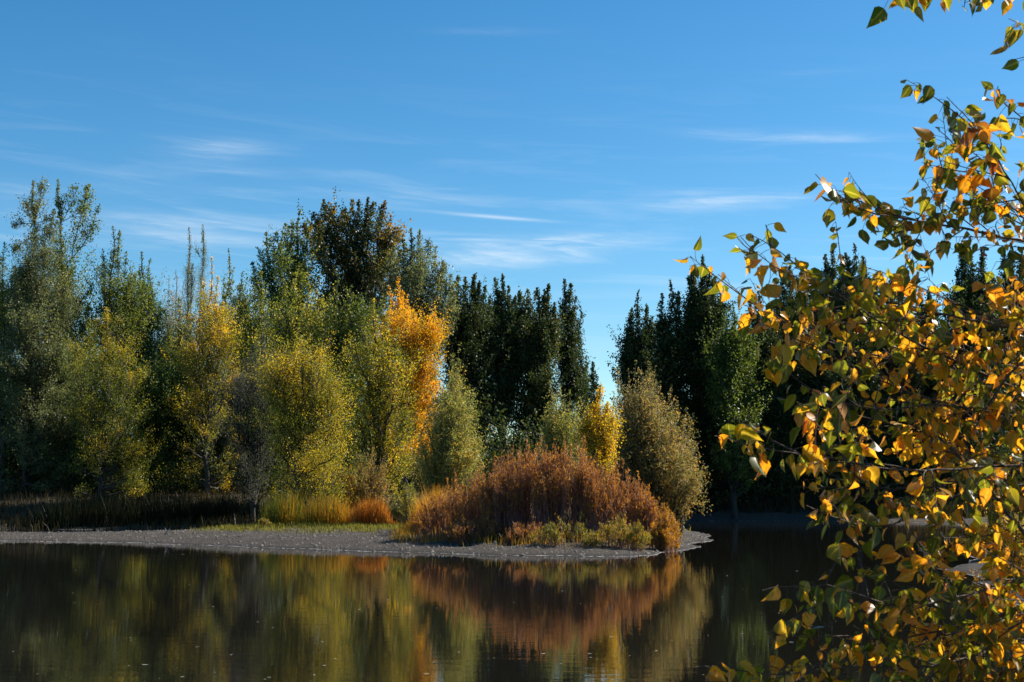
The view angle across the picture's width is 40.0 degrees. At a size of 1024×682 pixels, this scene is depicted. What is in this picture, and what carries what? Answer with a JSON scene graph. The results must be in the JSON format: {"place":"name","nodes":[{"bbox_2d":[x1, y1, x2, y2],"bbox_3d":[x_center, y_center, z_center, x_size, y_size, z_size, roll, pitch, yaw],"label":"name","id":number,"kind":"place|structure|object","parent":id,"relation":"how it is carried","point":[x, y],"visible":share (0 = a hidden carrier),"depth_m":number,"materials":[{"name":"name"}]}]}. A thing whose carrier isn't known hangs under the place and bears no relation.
{"place":"outdoors","nodes":[
{"label":"outdoors","id":0,"kind":"place"},
{"bbox_2d":[0,521,1023,681],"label":"water","id":1,"kind":"structure","parent":0,"point":[676,616],"depth_m":26.48,"materials":[{"name":"black liquid"}]},
{"bbox_2d":[0,479,1023,604],"bbox_3d":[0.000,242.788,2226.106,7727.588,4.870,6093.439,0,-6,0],"label":"ground","id":2,"kind":"structure","parent":0,"point":[744,515],"depth_m":63.39,"materials":[{"name":"grey gravel"}]},
{"bbox_2d":[0,241,37,488],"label":"poplar tree","id":3,"kind":"object","parent":2,"relation":"on","point":[3,451],"visible":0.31,"depth_m":106.75,"materials":[{"name":"green plant"}]},
{"bbox_2d":[0,358,86,486],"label":"poplar tree","id":4,"kind":"object","parent":2,"relation":"on","point":[12,463],"visible":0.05,"depth_m":111.36,"materials":[{"name":"green plant"}]},
{"bbox_2d":[0,176,90,493],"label":"poplar tree","id":5,"kind":"object","parent":2,"relation":"on","point":[27,317],"visible":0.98,"depth_m":104.24,"materials":[{"name":"green plant"}]},
{"bbox_2d":[25,328,96,460],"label":"poplar tree","id":6,"kind":"object","parent":2,"relation":"on","point":[55,395],"depth_m":113.33,"materials":[{"name":"green plant"}]},
{"bbox_2d":[30,179,144,490],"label":"poplar tree","id":7,"kind":"object","parent":2,"relation":"on","point":[81,326],"visible":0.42,"depth_m":109.41,"materials":[{"name":"green plant"}]},
{"bbox_2d":[39,296,170,503],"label":"poplar tree","id":8,"kind":"object","parent":2,"relation":"on","point":[99,437],"visible":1,"depth_m":97.21,"materials":[{"name":"green plant"}]},
{"bbox_2d":[68,225,158,474],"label":"poplar tree","id":9,"kind":"object","parent":2,"relation":"on","point":[129,290],"visible":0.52,"depth_m":109.75,"materials":[{"name":"green plant"}]},
{"bbox_2d":[0,491,265,528],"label":"cattails","id":10,"kind":"object","parent":2,"relation":"on","point":[63,513],"visible":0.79,"depth_m":88.58,"materials":[{"name":"green plant"}]},
{"bbox_2d":[114,251,183,484],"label":"poplar tree","id":11,"kind":"object","parent":2,"relation":"on","point":[161,311],"visible":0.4,"depth_m":111.44,"materials":[{"name":"green plant"}]},
{"bbox_2d":[116,337,224,491],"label":"poplar tree","id":12,"kind":"object","parent":2,"relation":"on","point":[161,381],"visible":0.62,"depth_m":106.61,"materials":[{"name":"green plant"}]},
{"bbox_2d":[155,270,192,342],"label":"bare tree","id":13,"kind":"object","parent":2,"relation":"on","point":[175,296],"visible":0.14,"depth_m":127.01,"materials":[{"name":"green plant"}]},
{"bbox_2d":[130,280,218,462],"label":"poplar tree","id":14,"kind":"object","parent":2,"relation":"on","point":[187,326],"visible":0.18,"depth_m":118.37,"materials":[{"name":"green plant"}]},
{"bbox_2d":[148,306,205,456],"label":"poplar tree","id":15,"kind":"object","parent":2,"relation":"on","point":[169,344],"visible":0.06,"depth_m":114.23,"materials":[{"name":"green plant"}]},
{"bbox_2d":[177,227,198,347],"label":"bare poplar","id":16,"kind":"object","parent":2,"relation":"on","point":[191,283],"visible":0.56,"depth_m":131.21,"materials":[{"name":"green plant"}]},
{"bbox_2d":[191,224,208,363],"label":"bare poplar","id":17,"kind":"object","parent":2,"relation":"on","point":[203,250],"visible":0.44,"depth_m":131.37,"materials":[{"name":"green plant"}]},
{"bbox_2d":[135,348,274,490],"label":"poplar tree","id":18,"kind":"object","parent":2,"relation":"on","point":[191,440],"visible":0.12,"depth_m":108.28,"materials":[{"name":"green plant"}]},
{"bbox_2d":[142,256,273,494],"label":"poplar tree","id":19,"kind":"object","parent":2,"relation":"on","point":[212,334],"visible":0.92,"depth_m":101.96,"materials":[{"name":"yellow plant"}]},
{"bbox_2d":[187,333,282,520],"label":"russian olive","id":20,"kind":"object","parent":2,"relation":"on","point":[253,455],"visible":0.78,"depth_m":86.74,"materials":[{"name":"grey plant"}]},
{"bbox_2d":[211,248,262,490],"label":"poplar tree","id":21,"kind":"object","parent":2,"relation":"on","point":[228,293],"visible":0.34,"depth_m":108.59,"materials":[{"name":"green plant"}]},
{"bbox_2d":[222,270,289,468],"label":"poplar tree","id":22,"kind":"object","parent":2,"relation":"on","point":[263,331],"visible":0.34,"depth_m":108.55,"materials":[{"name":"green plant"}]},
{"bbox_2d":[258,517,271,526],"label":"green bush","id":23,"kind":"object","parent":2,"relation":"on","point":[266,522],"visible":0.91,"depth_m":72.38,"materials":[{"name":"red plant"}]},
{"bbox_2d":[250,486,310,524],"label":"reed clump","id":24,"kind":"object","parent":2,"relation":"on","point":[278,510],"visible":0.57,"depth_m":75.13,"materials":[{"name":"green plant"}]},
{"bbox_2d":[239,271,338,501],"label":"poplar tree","id":25,"kind":"object","parent":2,"relation":"on","point":[309,317],"visible":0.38,"depth_m":99.22,"materials":[{"name":"green plant"}]},
{"bbox_2d":[246,209,333,465],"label":"cottonwood tree","id":26,"kind":"object","parent":2,"relation":"on","point":[288,264],"visible":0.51,"depth_m":114.89,"materials":[{"name":"green plant"}]},
{"bbox_2d":[233,311,366,507],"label":"willow tree","id":27,"kind":"object","parent":2,"relation":"on","point":[313,402],"visible":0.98,"depth_m":79.62,"materials":[{"name":"green plant"}]},
{"bbox_2d":[0,483,623,531],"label":"bank grass","id":28,"kind":"structure","parent":2,"relation":"on","point":[200,491],"depth_m":97.47,"materials":[{"name":"green plant"}]},
{"bbox_2d":[290,490,352,525],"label":"reed clump","id":29,"kind":"object","parent":2,"relation":"on","point":[335,512],"visible":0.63,"depth_m":74.61,"materials":[{"name":"yellow plant"}]},
{"bbox_2d":[306,457,336,510],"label":"sage bush","id":30,"kind":"object","parent":2,"relation":"on","point":[331,484],"visible":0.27,"depth_m":79.52,"materials":[{"name":"green plant"}]},
{"bbox_2d":[190,521,490,533],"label":"grass","id":31,"kind":"structure","parent":2,"relation":"on","point":[363,527],"depth_m":68.80,"materials":[{"name":"green plant"}]},
{"bbox_2d":[334,465,358,512],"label":"tamarisk","id":32,"kind":"object","parent":2,"relation":"on","point":[346,475],"visible":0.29,"depth_m":81.42,"materials":[{"name":"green plant"}]},
{"bbox_2d":[294,269,399,502],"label":"poplar tree","id":33,"kind":"object","parent":2,"relation":"on","point":[341,322],"visible":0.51,"depth_m":97.98,"materials":[{"name":"green plant"}]},
{"bbox_2d":[287,186,414,433],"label":"cottonwood tree","id":34,"kind":"object","parent":2,"relation":"on","point":[351,257],"visible":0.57,"depth_m":117.77,"materials":[{"name":"green plant"}]},
{"bbox_2d":[1,525,712,555],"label":"pebbles","id":35,"kind":"object","parent":2,"relation":"on","point":[302,537],"visible":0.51,"depth_m":62.14,"materials":[{"name":"grey gravel"}]},
{"bbox_2d":[343,445,397,510],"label":"tamarisk","id":36,"kind":"object","parent":2,"relation":"on","point":[362,486],"visible":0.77,"depth_m":80.47,"materials":[{"name":"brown plant"}]},
{"bbox_2d":[342,494,398,525],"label":"reed clump","id":37,"kind":"object","parent":2,"relation":"on","point":[371,512],"visible":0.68,"depth_m":74.25,"materials":[{"name":"orange plant"}]},
{"bbox_2d":[331,298,428,505],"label":"poplar tree","id":38,"kind":"object","parent":2,"relation":"on","point":[381,403],"visible":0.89,"depth_m":85.75,"materials":[{"name":"green plant"}]},
{"bbox_2d":[386,485,424,523],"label":"green bush","id":39,"kind":"object","parent":2,"relation":"on","point":[397,511],"visible":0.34,"depth_m":79.53,"materials":[{"name":"green plant"}]},
{"bbox_2d":[399,483,414,523],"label":"sapling","id":40,"kind":"object","parent":2,"relation":"on","point":[408,502],"visible":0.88,"depth_m":77.47,"materials":[{"name":"green plant"}]},
{"bbox_2d":[362,275,453,499],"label":"poplar tree","id":41,"kind":"object","parent":2,"relation":"on","point":[425,339],"visible":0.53,"depth_m":93.73,"materials":[{"name":"yellow plant"}]},
{"bbox_2d":[365,227,465,486],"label":"cottonwood tree","id":42,"kind":"object","parent":2,"relation":"on","point":[413,284],"visible":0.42,"depth_m":112.75,"materials":[{"name":"green plant"}]},
{"bbox_2d":[393,483,468,533],"bbox_3d":[-3.437,7.521,63.586,3.800,2.455,5.524,0,-6,0],"label":"reed clump","id":43,"kind":"object","parent":2,"relation":"on","point":[416,510],"visible":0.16,"depth_m":62.24,"materials":[{"name":"orange plant"}]},
{"bbox_2d":[401,342,489,498],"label":"willow shrub","id":44,"kind":"object","parent":2,"relation":"on","point":[452,448],"visible":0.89,"depth_m":74.43,"materials":[{"name":"green plant"}]},
{"bbox_2d":[408,440,524,541],"bbox_3d":[-1.781,6.216,58.499,4.849,4.251,3.656,0,-6,0],"label":"sandbar willow","id":45,"kind":"object","parent":2,"relation":"on","point":[421,522],"visible":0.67,"depth_m":57.78,"materials":[{"name":"orange plant"}]},
{"bbox_2d":[434,508,513,544],"bbox_3d":[-1.312,7.405,56.129,3.693,1.549,2.916,0,-6,0],"label":"shrub","id":46,"kind":"object","parent":2,"relation":"on","point":[459,530],"visible":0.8,"depth_m":55.71,"materials":[{"name":"green plant"}]},
{"bbox_2d":[458,464,490,519],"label":"green bush","id":47,"kind":"object","parent":2,"relation":"on","point":[470,479],"visible":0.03,"depth_m":65.72,"materials":[{"name":"green plant"}]},
{"bbox_2d":[425,272,534,465],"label":"poplar tree","id":48,"kind":"object","parent":2,"relation":"on","point":[473,333],"visible":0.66,"depth_m":115.56,"materials":[{"name":"green plant"}]},
{"bbox_2d":[389,521,624,547],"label":"grass","id":49,"kind":"structure","parent":2,"relation":"on","point":[405,535],"depth_m":55.63,"materials":[{"name":"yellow plant"}]},
{"bbox_2d":[0,353,1023,512],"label":"undergrowth","id":50,"kind":"object","parent":2,"relation":"on","point":[495,452],"visible":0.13,"depth_m":109.27,"materials":[{"name":"green plant"}]},
{"bbox_2d":[482,273,549,458],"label":"poplar tree","id":51,"kind":"object","parent":2,"relation":"on","point":[500,305],"visible":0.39,"depth_m":119.48,"materials":[{"name":"green plant"}]},
{"bbox_2d":[478,437,560,539],"bbox_3d":[0.321,6.009,57.128,3.423,4.278,2.653,0,-6,0],"label":"sandbar willow","id":52,"kind":"object","parent":2,"relation":"on","point":[522,484],"visible":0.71,"depth_m":56.66,"materials":[{"name":"red plant"}]},
{"bbox_2d":[503,512,547,543],"bbox_3d":[0.592,7.266,54.514,1.990,1.315,1.570,0,-6,0],"label":"shrub","id":53,"kind":"object","parent":2,"relation":"on","point":[517,532],"visible":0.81,"depth_m":54.19,"materials":[{"name":"red plant"}]},
{"bbox_2d":[489,283,578,477],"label":"poplar tree","id":54,"kind":"object","parent":2,"relation":"on","point":[539,332],"visible":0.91,"depth_m":117.48,"materials":[{"name":"green plant"}]},
{"bbox_2d":[534,380,592,521],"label":"willow shrub","id":55,"kind":"object","parent":2,"relation":"on","point":[554,429],"visible":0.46,"depth_m":77.91,"materials":[{"name":"green plant"}]},
{"bbox_2d":[528,512,598,546],"bbox_3d":[1.951,7.169,53.048,2.724,1.617,1.987,0,-6,0],"label":"shrub","id":56,"kind":"object","parent":2,"relation":"on","point":[551,534],"visible":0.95,"depth_m":52.94,"materials":[{"name":"green plant"}]},
{"bbox_2d":[529,435,601,539],"bbox_3d":[2.234,5.893,56.691,3.140,4.365,2.290,0,-6,0],"label":"sandbar willow","id":57,"kind":"object","parent":2,"relation":"on","point":[562,489],"visible":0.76,"depth_m":56.17,"materials":[{"name":"red plant"}]},
{"bbox_2d":[553,278,587,432],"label":"poplar tree","id":58,"kind":"object","parent":2,"relation":"on","point":[568,361],"visible":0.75,"depth_m":122.19,"materials":[{"name":"green plant"}]},
{"bbox_2d":[572,307,595,454],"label":"poplar tree","id":59,"kind":"object","parent":2,"relation":"on","point":[584,369],"visible":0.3,"depth_m":124.35,"materials":[{"name":"green plant"}]},
{"bbox_2d":[575,355,597,418],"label":"poplar tree","id":60,"kind":"object","parent":2,"relation":"on","point":[588,378],"visible":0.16,"depth_m":153.80,"materials":[{"name":"green plant"}]},
{"bbox_2d":[581,361,604,421],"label":"spruce tree","id":61,"kind":"object","parent":2,"relation":"on","point":[594,384],"visible":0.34,"depth_m":150.22,"materials":[{"name":"green plant"}]},
{"bbox_2d":[569,382,630,487],"bbox_3d":[3.913,5.166,61.566,2.507,6.821,2.763,5,-8,-37],"label":"aspen tree","id":62,"kind":"object","parent":2,"relation":"on","point":[598,433],"visible":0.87,"depth_m":61.56,"materials":[{"name":"yellow plant"}]},
{"bbox_2d":[583,512,651,551],"bbox_3d":[4.010,7.148,52.731,2.687,1.573,2.118,0,-6,0],"label":"shrub","id":63,"kind":"object","parent":2,"relation":"on","point":[635,539],"visible":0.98,"depth_m":52.27,"materials":[{"name":"green plant"}]},
{"bbox_2d":[578,450,661,539],"bbox_3d":[4.350,6.299,56.610,3.467,3.827,2.517,0,-6,0],"label":"sandbar willow","id":64,"kind":"object","parent":2,"relation":"on","point":[608,509],"visible":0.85,"depth_m":55.95,"materials":[{"name":"red plant"}]},
{"bbox_2d":[609,360,665,511],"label":"willow shrub","id":65,"kind":"object","parent":2,"relation":"on","point":[643,411],"visible":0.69,"depth_m":66.75,"materials":[{"name":"green plant"}]},
{"bbox_2d":[605,289,679,460],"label":"poplar tree","id":66,"kind":"object","parent":2,"relation":"on","point":[638,345],"visible":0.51,"depth_m":118.19,"materials":[{"name":"green plant"}]},
{"bbox_2d":[622,492,685,548],"bbox_3d":[5.631,7.174,56.561,2.570,2.382,2.027,0,-6,0],"label":"sandbar willow","id":67,"kind":"object","parent":2,"relation":"on","point":[674,526],"visible":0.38,"depth_m":56.13,"materials":[{"name":"orange plant"}]},
{"bbox_2d":[641,511,680,551],"bbox_3d":[5.690,7.351,54.086,1.700,1.728,1.298,0,-6,0],"label":"shrub","id":68,"kind":"object","parent":2,"relation":"on","point":[663,539],"visible":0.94,"depth_m":53.77,"materials":[{"name":"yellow plant"}]},
{"bbox_2d":[615,360,717,536],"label":"willow shrub","id":69,"kind":"object","parent":2,"relation":"on","point":[676,486],"visible":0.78,"depth_m":66.24,"materials":[{"name":"green plant"}]},
{"bbox_2d":[638,278,709,474],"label":"poplar tree","id":70,"kind":"object","parent":2,"relation":"on","point":[672,329],"visible":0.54,"depth_m":119.97,"materials":[{"name":"green plant"}]},
{"bbox_2d":[671,254,750,501],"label":"poplar tree","id":71,"kind":"object","parent":2,"relation":"on","point":[697,304],"visible":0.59,"depth_m":120.51,"materials":[{"name":"green plant"}]},
{"bbox_2d":[694,301,780,518],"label":"poplar tree","id":72,"kind":"object","parent":2,"relation":"on","point":[731,371],"visible":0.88,"depth_m":116.57,"materials":[{"name":"green plant"}]},
{"bbox_2d":[706,290,806,498],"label":"poplar tree","id":73,"kind":"object","parent":2,"relation":"on","point":[774,414],"visible":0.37,"depth_m":121.05,"materials":[{"name":"green plant"}]},
{"bbox_2d":[753,265,830,484],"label":"poplar tree","id":74,"kind":"object","parent":2,"relation":"on","point":[803,378],"visible":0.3,"depth_m":124.38,"materials":[{"name":"green plant"}]},
{"bbox_2d":[604,467,1023,518],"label":"bank grass","id":75,"kind":"structure","parent":2,"relation":"on","point":[809,493],"depth_m":119.44,"materials":[{"name":"green plant"}]},
{"bbox_2d":[789,249,870,480],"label":"poplar tree","id":76,"kind":"object","parent":2,"relation":"on","point":[827,267],"visible":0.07,"depth_m":128.69,"materials":[{"name":"green plant"}]},
{"bbox_2d":[673,0,1023,681],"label":"cottonwood tree","id":77,"kind":"object","parent":2,"relation":"on","point":[982,474],"visible":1,"depth_m":4.64,"materials":[{"name":"yellow plant"}]},
{"bbox_2d":[796,243,902,495],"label":"poplar tree","id":78,"kind":"object","parent":2,"relation":"on","point":[830,377],"visible":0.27,"depth_m":121.52,"materials":[{"name":"green plant"}]},
{"bbox_2d":[684,511,1023,554],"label":"bank grass","id":79,"kind":"structure","parent":2,"relation":"on","point":[1021,553],"depth_m":44.34,"materials":[{"name":"green plant"}]},
{"bbox_2d":[855,280,935,482],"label":"poplar tree","id":80,"kind":"object","parent":2,"relation":"on","point":[915,378],"visible":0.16,"depth_m":123.66,"materials":[{"name":"green plant"}]},
{"bbox_2d":[896,286,998,477],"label":"poplar tree","id":81,"kind":"object","parent":2,"relation":"on","point":[920,324],"visible":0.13,"depth_m":127.29,"materials":[{"name":"green plant"}]},
{"bbox_2d":[923,235,1021,480],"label":"poplar tree","id":82,"kind":"object","parent":2,"relation":"on","point":[967,296],"visible":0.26,"depth_m":121.59,"materials":[{"name":"green plant"}]},
{"bbox_2d":[969,544,1023,580],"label":"gold shrub","id":83,"kind":"object","parent":2,"relation":"on","point":[982,577],"visible":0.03,"depth_m":35.59,"materials":[{"name":"red plant"}]},
{"bbox_2d":[972,508,1023,552],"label":"gold shrub","id":84,"kind":"object","parent":2,"relation":"on","point":[992,531],"visible":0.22,"depth_m":45.62,"materials":[{"name":"red plant"}]},
{"bbox_2d":[986,241,1023,480],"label":"poplar tree","id":85,"kind":"object","parent":2,"relation":"on","point":[1017,274],"visible":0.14,"depth_m":124.79,"materials":[{"name":"green plant"}]},
{"bbox_2d":[0,0,1023,453],"label":"sky","id":86,"kind":"structure","parent":0,"point":[592,145],"materials":[{"name":"blue"}]}
]}

